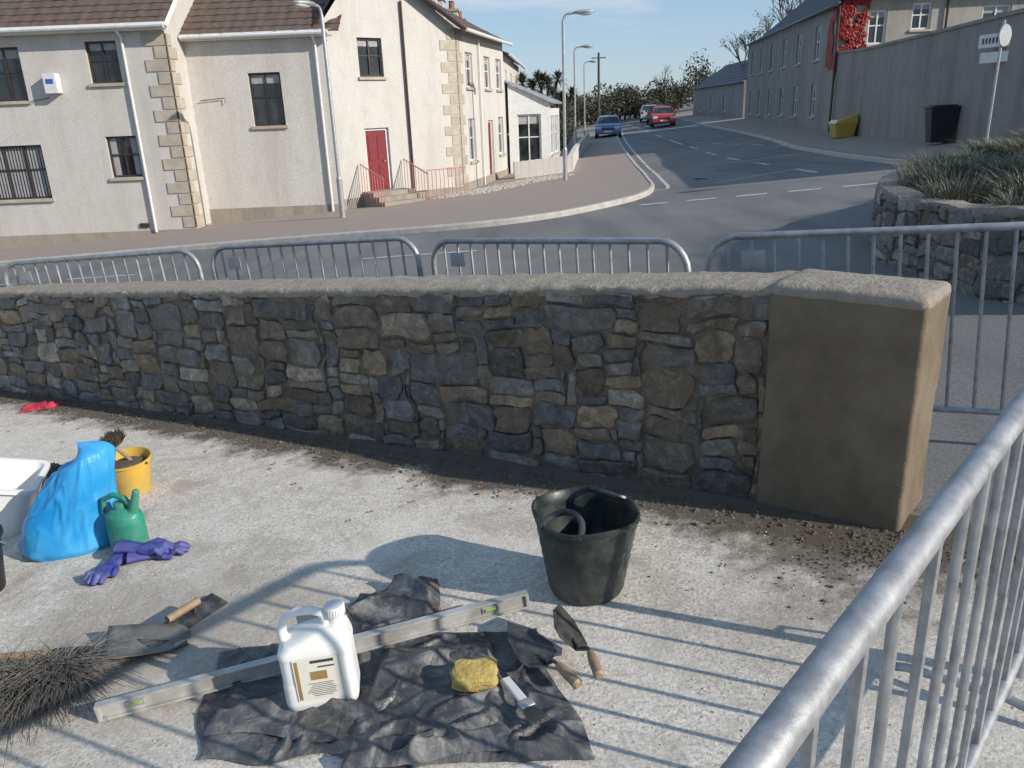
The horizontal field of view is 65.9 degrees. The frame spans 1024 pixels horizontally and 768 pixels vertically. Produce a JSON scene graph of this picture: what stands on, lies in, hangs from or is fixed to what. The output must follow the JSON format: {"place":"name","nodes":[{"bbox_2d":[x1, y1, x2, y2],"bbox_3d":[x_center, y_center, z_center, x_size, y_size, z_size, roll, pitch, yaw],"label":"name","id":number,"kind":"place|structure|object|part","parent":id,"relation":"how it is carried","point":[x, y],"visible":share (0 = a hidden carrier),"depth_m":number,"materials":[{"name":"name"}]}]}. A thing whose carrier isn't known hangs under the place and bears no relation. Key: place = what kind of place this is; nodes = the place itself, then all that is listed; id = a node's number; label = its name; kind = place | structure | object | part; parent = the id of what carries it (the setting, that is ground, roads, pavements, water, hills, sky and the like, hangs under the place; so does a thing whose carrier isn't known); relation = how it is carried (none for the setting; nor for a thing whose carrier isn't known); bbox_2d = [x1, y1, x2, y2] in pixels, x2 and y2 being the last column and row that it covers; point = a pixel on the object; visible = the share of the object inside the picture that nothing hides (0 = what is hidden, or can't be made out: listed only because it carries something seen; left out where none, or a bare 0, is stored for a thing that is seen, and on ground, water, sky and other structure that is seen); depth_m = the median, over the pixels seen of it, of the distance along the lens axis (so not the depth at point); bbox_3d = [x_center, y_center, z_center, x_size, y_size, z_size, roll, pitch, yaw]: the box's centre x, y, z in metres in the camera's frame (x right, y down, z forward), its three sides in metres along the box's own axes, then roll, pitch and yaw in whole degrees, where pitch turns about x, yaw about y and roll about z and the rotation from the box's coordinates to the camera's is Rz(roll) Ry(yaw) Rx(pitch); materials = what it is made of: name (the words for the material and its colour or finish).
{"place":"outdoors","nodes":[
{"label":"outdoors","id":0,"kind":"place"},
{"bbox_2d":[0,123,653,266],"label":"pavement","id":1,"kind":"structure","parent":0,"point":[608,171],"depth_m":19.95,"materials":[{"name":"concrete"}]},
{"bbox_2d":[293,0,345,217],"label":"street lamp","id":2,"kind":"object","parent":1,"relation":"on","point":[303,3],"visible":0.99,"depth_m":19.97,"materials":[{"name":"grey metal"}]},
{"bbox_2d":[362,188,426,206],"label":"front steps","id":3,"kind":"structure","parent":1,"relation":"on","point":[396,196],"depth_m":23.88,"materials":[{"name":"beige concrete"}]},
{"bbox_2d":[360,158,464,206],"bbox_3d":[-3.013,-6.216,24.327,2.978,1.393,1.293,-18,24,-38],"label":"handrail","id":4,"kind":"object","parent":1,"relation":"on","point":[426,172],"visible":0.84,"depth_m":24.09,"materials":[{"name":"red metal"}]},
{"bbox_2d":[513,133,589,178],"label":"garden wall","id":5,"kind":"structure","parent":1,"relation":"on","point":[538,167],"depth_m":30.30,"materials":[{"name":"white paint"}]},
{"bbox_2d":[561,9,593,179],"bbox_3d":[2.159,-9.205,25.671,1.063,5.400,0.274,-2,19,0],"label":"street lamp","id":6,"kind":"object","parent":1,"relation":"on","point":[583,12],"visible":0.99,"depth_m":25.54,"materials":[{"name":"grey metal"}]},
{"bbox_2d":[573,45,592,144],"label":"street lamp","id":7,"kind":"object","parent":1,"relation":"on","point":[575,132],"visible":0.98,"depth_m":41.30,"materials":[{"name":"grey metal"}]},
{"bbox_2d":[584,60,596,134],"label":"street lamp","id":8,"kind":"object","parent":1,"relation":"on","point":[593,61],"visible":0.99,"depth_m":58.21,"materials":[{"name":"grey metal"}]},
{"bbox_2d":[591,53,605,119],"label":"utility pole","id":9,"kind":"object","parent":1,"relation":"on","point":[598,97],"visible":0.78,"depth_m":65.59,"materials":[{"name":"brown wood"}]},
{"bbox_2d":[430,173,573,198],"bbox_3d":[-0.142,-6.806,26.965,1.861,0.242,7.451,10,22,31],"label":"pebble bed","id":10,"kind":"object","parent":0,"point":[493,188],"visible":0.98,"depth_m":26.40,"materials":[{"name":"grey gravel"}]},
{"bbox_2d":[0,389,1023,767],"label":"yard ground","id":11,"kind":"structure","parent":0,"point":[644,675],"depth_m":3.12,"materials":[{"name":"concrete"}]},
{"bbox_2d":[0,524,5,591],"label":"black bucket","id":12,"kind":"object","parent":11,"relation":"on","point":[2,577],"visible":1,"depth_m":3.45,"materials":[{"name":"plastic"}]},
{"bbox_2d":[0,457,49,537],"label":"white mixing tub","id":13,"kind":"object","parent":11,"relation":"on","point":[21,480],"visible":0.81,"depth_m":4.05,"materials":[{"name":"plastic"}]},
{"bbox_2d":[19,400,63,412],"bbox_3d":[-3.727,0.159,6.249,0.293,0.072,0.153,-5,19,-8],"label":"red rag","id":14,"kind":"object","parent":11,"relation":"on","point":[44,404],"visible":1,"depth_m":6.23,"materials":[{"name":"fabric"}]},
{"bbox_2d":[40,463,61,489],"bbox_3d":[-2.623,0.513,4.584,0.796,0.202,0.404,3,20,16],"label":"black bin liner","id":15,"kind":"object","parent":11,"relation":"on","point":[54,467],"visible":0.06,"depth_m":4.52,"materials":[{"name":"black plastic"}]},
{"bbox_2d":[18,441,117,562],"bbox_3d":[-2.129,0.526,3.756,0.524,0.517,0.360,-6,19,-11],"label":"rubble bag","id":16,"kind":"object","parent":11,"relation":"on","point":[64,518],"visible":0.91,"depth_m":3.66,"materials":[{"name":"blue plastic"}]},
{"bbox_2d":[0,624,154,767],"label":"yard brush","id":17,"kind":"object","parent":11,"relation":"on","point":[23,685],"visible":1,"depth_m":2.65,"materials":[{"name":"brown wood"}]},
{"bbox_2d":[0,623,190,663],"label":"shovel","id":18,"kind":"object","parent":11,"relation":"on","point":[173,633],"visible":0.84,"depth_m":2.92,"materials":[{"name":"grey metal"}]},
{"bbox_2d":[82,553,126,585],"bbox_3d":[-1.784,0.813,3.508,0.125,0.052,0.265,1,19,9],"label":"work glove","id":19,"kind":"object","parent":11,"relation":"on","point":[102,573],"visible":0.9,"depth_m":3.46,"materials":[{"name":"purple rubber"}]},
{"bbox_2d":[100,489,149,548],"bbox_3d":[-1.813,0.622,3.682,0.176,0.312,0.177,-12,21,-26],"label":"green watering can","id":20,"kind":"object","parent":11,"relation":"on","point":[124,517],"visible":0.83,"depth_m":3.63,"materials":[{"name":"plastic"}]},
{"bbox_2d":[99,427,151,497],"bbox_3d":[-2.114,0.431,4.335,0.266,0.353,0.261,-2,24,0],"label":"builders bucket","id":21,"kind":"object","parent":11,"relation":"on","point":[132,467],"visible":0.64,"depth_m":4.30,"materials":[{"name":"yellow plastic"}]},
{"bbox_2d":[126,541,190,563],"bbox_3d":[-1.605,0.767,3.589,0.265,0.052,0.128,-7,20,-14],"label":"work glove","id":22,"kind":"object","parent":11,"relation":"on","point":[181,547],"visible":0.7,"depth_m":3.56,"materials":[{"name":"purple rubber"}]},
{"bbox_2d":[112,537,174,556],"bbox_3d":[-1.667,0.738,3.599,0.265,0.052,0.125,1,19,9],"label":"work glove","id":23,"kind":"object","parent":22,"relation":"on","point":[158,546],"visible":1,"depth_m":3.57,"materials":[{"name":"purple rubber"}]},
{"bbox_2d":[137,593,228,647],"bbox_3d":[-1.262,0.884,3.034,0.100,0.069,0.340,16,26,27],"label":"cement float","id":24,"kind":"object","parent":11,"relation":"on","point":[192,612],"visible":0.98,"depth_m":3.06,"materials":[{"name":"metal"}]},
{"bbox_2d":[93,590,529,721],"bbox_3d":[-0.637,0.907,2.666,1.445,0.060,0.031,-12,20,-11],"label":"spirit level","id":25,"kind":"object","parent":11,"relation":"on","point":[169,693],"visible":0.77,"depth_m":2.63,"materials":[{"name":"metal"}]},
{"bbox_2d":[0,295,768,485],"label":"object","id":26,"kind":"object","parent":11,"relation":"on","point":[694,469],"visible":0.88,"depth_m":4.16,"materials":[{"name":"grey stone"}]},
{"bbox_2d":[0,270,799,298],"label":"coping","id":27,"kind":"object","parent":26,"relation":"on","point":[701,283],"visible":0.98,"depth_m":4.24,"materials":[{"name":"beige concrete"}]},
{"bbox_2d":[0,289,770,499],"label":"stones","id":28,"kind":"object","parent":11,"relation":"on","point":[670,392],"visible":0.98,"depth_m":4.29,"materials":[{"name":"grey stone"}]},
{"bbox_2d":[196,573,593,767],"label":"plastic sheeting","id":29,"kind":"object","parent":11,"relation":"on","point":[409,707],"visible":0.83,"depth_m":2.41,"materials":[{"name":"black plastic"}]},
{"bbox_2d":[277,599,359,710],"bbox_3d":[-0.607,0.837,2.466,0.225,0.336,0.146,-7,19,-7],"label":"plastic jerrycan","id":30,"kind":"object","parent":29,"relation":"on","point":[318,661],"visible":0.95,"depth_m":2.41,"materials":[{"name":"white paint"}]},
{"bbox_2d":[450,657,498,691],"bbox_3d":[-0.116,0.906,2.457,0.151,0.060,0.115,-2,26,-9],"label":"sponge","id":31,"kind":"object","parent":29,"relation":"on","point":[474,675],"visible":1,"depth_m":2.43},
{"bbox_2d":[501,676,548,726],"bbox_3d":[0.029,0.939,2.352,0.058,0.018,0.240,-11,15,-24],"label":"pointing brush","id":32,"kind":"object","parent":29,"relation":"on","point":[534,714],"visible":1,"depth_m":2.31,"materials":[{"name":"white paint"}]},
{"bbox_2d":[507,622,581,688],"bbox_3d":[0.087,0.853,2.504,0.127,0.061,0.394,-9,20,-19],"label":"brick trowel","id":33,"kind":"object","parent":29,"relation":"on","point":[531,648],"visible":1,"depth_m":2.54,"materials":[{"name":"metal"}]},
{"bbox_2d":[7,396,965,589],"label":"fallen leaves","id":34,"kind":"object","parent":11,"relation":"on","point":[804,539],"visible":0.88,"depth_m":4.08,"materials":[{"name":"brown plant"}]},
{"bbox_2d":[0,389,1015,587],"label":"mud clods","id":35,"kind":"object","parent":11,"relation":"on","point":[808,524],"visible":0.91,"depth_m":4.23,"materials":[{"name":"soil"}]},
{"bbox_2d":[553,603,604,678],"bbox_3d":[0.218,0.811,2.542,0.140,0.068,0.387,32,14,-22],"label":"brick trowel","id":36,"kind":"object","parent":11,"relation":"on","point":[568,631],"visible":1,"depth_m":2.57,"materials":[{"name":"metal"}]},
{"bbox_2d":[531,485,640,606],"bbox_3d":[0.274,0.597,2.938,0.409,0.371,0.383,11,23,34],"label":"rubber tub","id":37,"kind":"object","parent":11,"relation":"on","point":[586,533],"visible":1,"depth_m":2.85,"materials":[{"name":"black rubber"}]},
{"bbox_2d":[648,507,1014,622],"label":"mud clods","id":38,"kind":"object","parent":11,"relation":"on","point":[873,554],"visible":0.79,"depth_m":3.01,"materials":[{"name":"brown soil"}]},
{"bbox_2d":[756,293,950,531],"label":"rendered pier","id":39,"kind":"structure","parent":11,"relation":"on","point":[850,392],"depth_m":3.15,"materials":[{"name":"beige paint"}]},
{"bbox_2d":[772,269,950,309],"bbox_3d":[1.389,-0.391,3.150,0.597,0.065,0.370,13,24,38],"label":"stone","id":40,"kind":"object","parent":39,"relation":"on","point":[899,292],"depth_m":3.05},
{"bbox_2d":[720,385,1023,767],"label":"crowd barrier","id":41,"kind":"object","parent":11,"relation":"on","point":[783,730],"visible":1,"depth_m":1.19,"materials":[{"name":"metal"}]},
{"bbox_2d":[0,102,1023,530],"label":"asphalt road","id":42,"kind":"structure","parent":0,"point":[698,226],"depth_m":12.96,"materials":[{"name":"grey asphalt"}]},
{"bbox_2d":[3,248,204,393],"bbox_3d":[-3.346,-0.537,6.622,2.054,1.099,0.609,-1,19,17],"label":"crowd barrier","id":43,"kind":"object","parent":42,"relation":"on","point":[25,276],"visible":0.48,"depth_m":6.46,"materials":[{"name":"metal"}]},
{"bbox_2d":[210,236,423,279],"bbox_3d":[-1.433,-0.522,5.906,1.978,1.099,0.609,2,19,25],"label":"crowd barrier","id":44,"kind":"object","parent":42,"relation":"on","point":[234,262],"visible":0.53,"depth_m":5.75,"materials":[{"name":"metal"}]},
{"bbox_2d":[67,124,876,279],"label":"road markings","id":45,"kind":"object","parent":42,"relation":"on","point":[656,174],"visible":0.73,"depth_m":19.88,"materials":[{"name":"white paint"}]},
{"bbox_2d":[431,237,691,275],"bbox_3d":[0.249,-0.359,4.845,1.987,1.069,0.609,8,21,39],"label":"crowd barrier","id":46,"kind":"object","parent":42,"relation":"on","point":[457,259],"visible":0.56,"depth_m":4.68,"materials":[{"name":"metal"}]},
{"bbox_2d":[593,115,622,138],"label":"parked car","id":47,"kind":"object","parent":42,"relation":"on","point":[608,124],"visible":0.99,"depth_m":53.07,"materials":[{"name":"blue paint"}]},
{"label":"windows","id":48,"kind":"part","parent":47,"relation":"part of","materials":[{"name":"black glass"}]},
{"bbox_2d":[559,99,667,149],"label":"hedge","id":49,"kind":"object","parent":42,"relation":"on","point":[569,129],"visible":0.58,"depth_m":51.86,"materials":[{"name":"green plant"}]},
{"bbox_2d":[639,105,649,121],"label":"parked car","id":50,"kind":"object","parent":42,"relation":"on","point":[643,113],"visible":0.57,"depth_m":72.31,"materials":[{"name":"silver paint"}]},
{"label":"windows","id":51,"kind":"part","parent":50,"relation":"part of","materials":[{"name":"black glass"}]},
{"bbox_2d":[645,105,665,123],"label":"parked car","id":52,"kind":"object","parent":42,"relation":"on","point":[648,111],"visible":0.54,"depth_m":65.91,"materials":[{"name":"paint"}]},
{"bbox_2d":[649,106,676,126],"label":"parked car","id":53,"kind":"object","parent":42,"relation":"on","point":[662,114],"visible":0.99,"depth_m":58.22,"materials":[{"name":"red paint"}]},
{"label":"windows","id":54,"kind":"part","parent":53,"relation":"part of","materials":[{"name":"black glass"}]},
{"bbox_2d":[694,176,710,178],"bbox_3d":[5.279,-5.605,21.412,0.660,0.012,0.660,-2,19,0],"label":"manhole cover","id":55,"kind":"object","parent":42,"relation":"on","point":[703,177],"visible":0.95,"depth_m":21.41,"materials":[{"name":"metal"}]},
{"bbox_2d":[704,222,1023,415],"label":"crowd barrier","id":56,"kind":"object","parent":42,"relation":"on","point":[751,259],"visible":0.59,"depth_m":3.77,"materials":[{"name":"metal"}]},
{"bbox_2d":[444,0,840,105],"label":"sky","id":57,"kind":"structure","parent":0,"point":[636,38],"materials":[{"name":"blue"}]},
{"bbox_2d":[675,110,981,164],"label":"pavement","id":58,"kind":"structure","parent":0,"point":[793,137],"depth_m":26.82,"materials":[{"name":"concrete"}]},
{"bbox_2d":[829,114,857,137],"bbox_3d":[12.130,-9.462,28.958,0.800,0.795,1.040,0,19,8],"label":"grit bin","id":59,"kind":"object","parent":58,"relation":"on","point":[843,127],"visible":0.94,"depth_m":28.57,"materials":[{"name":"yellow plastic"}]},
{"bbox_2d":[924,104,960,143],"bbox_3d":[10.960,-6.631,20.182,0.735,0.959,0.570,1,19,9],"label":"wheelie bin","id":60,"kind":"object","parent":58,"relation":"on","point":[940,121],"visible":0.93,"depth_m":19.99,"materials":[{"name":"black plastic"}]},
{"bbox_3d":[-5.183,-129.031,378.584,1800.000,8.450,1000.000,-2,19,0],"label":"ground","id":61,"kind":"structure","parent":0,"visible":0},
{"bbox_2d":[0,0,211,249],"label":"walls","id":62,"kind":"structure","parent":61,"relation":"on","point":[71,168],"depth_m":21.90,"materials":[{"name":"white paint"}]},
{"bbox_2d":[30,73,62,101],"bbox_3d":[-12.645,-7.960,21.206,0.971,0.689,0.270,-2,19,0],"label":"alarm box","id":63,"kind":"object","parent":62,"relation":"attached to","point":[52,83],"visible":1,"depth_m":21.08,"materials":[{"name":"white paint"}]},
{"bbox_2d":[0,0,172,35],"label":"roof","id":64,"kind":"structure","parent":62,"relation":"attached to","point":[29,17],"depth_m":20.86,"materials":[{"name":"brown tile"}]},
{"bbox_2d":[163,0,177,28],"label":"bargeboard","id":65,"kind":"object","parent":64,"relation":"attached to","point":[170,12],"visible":1,"depth_m":20.89,"materials":[{"name":"white paint"}]},
{"bbox_2d":[113,28,157,231],"bbox_3d":[-10.262,-6.818,21.577,0.080,5.332,0.334,-2,19,0],"label":"downpipe","id":66,"kind":"object","parent":62,"relation":"attached to","point":[137,126],"visible":1,"depth_m":21.62,"materials":[{"name":"white paint"}]},
{"bbox_2d":[140,223,149,227],"bbox_3d":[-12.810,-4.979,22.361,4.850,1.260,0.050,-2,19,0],"label":"vent","id":67,"kind":"object","parent":62,"relation":"attached to","point":[143,225],"visible":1,"depth_m":22.52,"materials":[{"name":"metal"}]},
{"bbox_2d":[141,33,204,227],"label":"quoins","id":68,"kind":"object","parent":62,"relation":"attached to","point":[180,163],"visible":1,"depth_m":21.76,"materials":[{"name":"stone"}]},
{"bbox_2d":[183,36,339,223],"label":"walls","id":69,"kind":"structure","parent":61,"relation":"on","point":[261,142],"depth_m":22.95,"materials":[{"name":"white paint"}]},
{"bbox_2d":[178,0,341,41],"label":"roof","id":70,"kind":"structure","parent":69,"relation":"attached to","point":[211,20],"depth_m":22.27,"materials":[{"name":"brown tile"}]},
{"bbox_2d":[200,34,333,211],"bbox_3d":[-7.154,-7.303,22.775,3.491,5.032,0.334,-2,19,0],"label":"downpipe","id":71,"kind":"object","parent":69,"relation":"attached to","point":[322,117],"visible":0.88,"depth_m":22.75,"materials":[{"name":"white paint"}]},
{"bbox_2d":[324,0,507,209],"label":"walls","id":72,"kind":"structure","parent":61,"relation":"on","point":[366,61],"depth_m":24.28,"materials":[{"name":"white paint"}]},
{"bbox_2d":[313,0,512,45],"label":"roof","id":73,"kind":"structure","parent":72,"relation":"attached to","point":[461,23],"depth_m":25.04,"materials":[{"name":"white tile"}]},
{"bbox_2d":[426,0,466,28],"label":"chimney","id":74,"kind":"object","parent":73,"relation":"on","point":[456,11],"visible":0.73,"depth_m":36.37,"materials":[{"name":"paint"}]},
{"bbox_2d":[399,1,485,192],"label":"downpipe","id":75,"kind":"object","parent":72,"relation":"attached to","point":[406,82],"visible":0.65,"depth_m":24.76,"materials":[{"name":"white paint"}]},
{"bbox_2d":[440,29,468,185],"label":"quoins","id":76,"kind":"object","parent":72,"relation":"attached to","point":[450,45],"visible":0.98,"depth_m":25.55,"materials":[{"name":"stone"}]},
{"bbox_2d":[502,51,524,68],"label":"roof","id":77,"kind":"structure","parent":72,"relation":"attached to","point":[512,58],"depth_m":34.84,"materials":[{"name":"plastic"}]},
{"bbox_2d":[503,54,518,173],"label":"walls","id":78,"kind":"structure","parent":61,"relation":"on","point":[510,70],"depth_m":33.39,"materials":[{"name":"white paint"}]},
{"bbox_2d":[504,80,561,173],"bbox_3d":[1.002,-10.550,34.168,2.237,4.930,4.010,0,19,6],"label":"sunroom porch","id":79,"kind":"object","parent":61,"relation":"on","point":[534,134],"visible":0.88,"depth_m":32.62,"materials":[{"name":"white paint"}]},
{"bbox_2d":[516,70,556,93],"bbox_3d":[1.085,-13.403,39.853,2.594,4.609,1.664,-2,19,0],"label":"cordyline palm","id":80,"kind":"object","parent":61,"relation":"on","point":[522,77],"visible":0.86,"depth_m":39.16,"materials":[{"name":"green plant"}]},
{"bbox_2d":[531,69,570,107],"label":"cordyline palm","id":81,"kind":"object","parent":61,"relation":"on","point":[558,73],"visible":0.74,"depth_m":42.95,"materials":[{"name":"green plant"}]},
{"bbox_2d":[545,85,580,148],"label":"cordyline palm","id":82,"kind":"object","parent":61,"relation":"on","point":[560,95],"visible":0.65,"depth_m":46.07,"materials":[{"name":"green plant"}]},
{"bbox_2d":[545,48,743,128],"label":"distant trees","id":83,"kind":"object","parent":61,"relation":"on","point":[618,104],"visible":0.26,"depth_m":82.17,"materials":[{"name":"green plant"}]},
{"bbox_2d":[651,64,671,104],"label":"bare tree","id":84,"kind":"object","parent":61,"relation":"on","point":[664,80],"visible":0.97,"depth_m":79.64,"materials":[{"name":"brown plant"}]},
{"bbox_2d":[691,60,747,117],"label":"stone cottage","id":85,"kind":"structure","parent":61,"relation":"on","point":[721,92],"depth_m":61.08,"materials":[{"name":"grey stone"}]},
{"bbox_2d":[719,10,779,80],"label":"autumn tree","id":86,"kind":"object","parent":61,"relation":"on","point":[751,38],"visible":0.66,"depth_m":60.78,"materials":[{"name":"brown plant"}]},
{"bbox_2d":[767,0,803,20],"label":"bare tree","id":87,"kind":"object","parent":61,"relation":"on","point":[785,13],"visible":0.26,"depth_m":61.31,"materials":[{"name":"brown plant"}]},
{"bbox_2d":[772,0,804,19],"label":"bare tree","id":88,"kind":"object","parent":61,"relation":"on","point":[781,14],"visible":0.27,"depth_m":56.46,"materials":[{"name":"brown plant"}]},
{"bbox_2d":[744,0,1023,130],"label":"walls","id":89,"kind":"structure","parent":61,"relation":"on","point":[789,78],"depth_m":35.03,"materials":[{"name":"grey paint"}]},
{"bbox_2d":[744,0,840,46],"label":"roof","id":90,"kind":"structure","parent":89,"relation":"on","point":[804,10],"depth_m":41.16,"materials":[{"name":"stone"}]},
{"bbox_2d":[825,0,871,73],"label":"red ivy","id":91,"kind":"object","parent":89,"relation":"attached to","point":[850,33],"visible":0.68,"depth_m":31.15,"materials":[{"name":"red plant"}]},
{"bbox_2d":[828,0,949,131],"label":"downpipe","id":92,"kind":"object","parent":89,"relation":"attached to","point":[836,48],"visible":0.4,"depth_m":31.27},
{"bbox_2d":[831,8,1023,144],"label":"rendered boundary wall","id":93,"kind":"structure","parent":61,"relation":"on","point":[891,89],"depth_m":21.55,"materials":[{"name":"grey paint"}]},
{"bbox_2d":[978,33,1010,63],"bbox_3d":[10.719,-7.436,17.454,0.027,0.600,1.100,-6,19,-10],"label":"wall sign","id":94,"kind":"object","parent":93,"relation":"attached to","point":[988,40],"visible":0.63,"depth_m":17.61,"materials":[{"name":"white metal"}]},
{"bbox_2d":[869,140,1023,303],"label":"raised planter","id":95,"kind":"object","parent":61,"relation":"on","point":[896,205],"visible":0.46,"depth_m":6.74,"materials":[{"name":"stone"}]},
{"bbox_2d":[859,128,1023,205],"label":"lavender bush","id":96,"kind":"object","parent":95,"relation":"in","point":[951,177],"visible":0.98,"depth_m":8.27,"materials":[{"name":"green plant"}]},
{"bbox_2d":[985,20,1011,140],"bbox_3d":[9.248,-5.459,15.154,0.400,2.800,0.086,-12,21,-27],"label":"road sign","id":97,"kind":"object","parent":61,"relation":"on","point":[1004,35],"visible":0.97,"depth_m":14.86,"materials":[{"name":"grey metal"}]}
]}

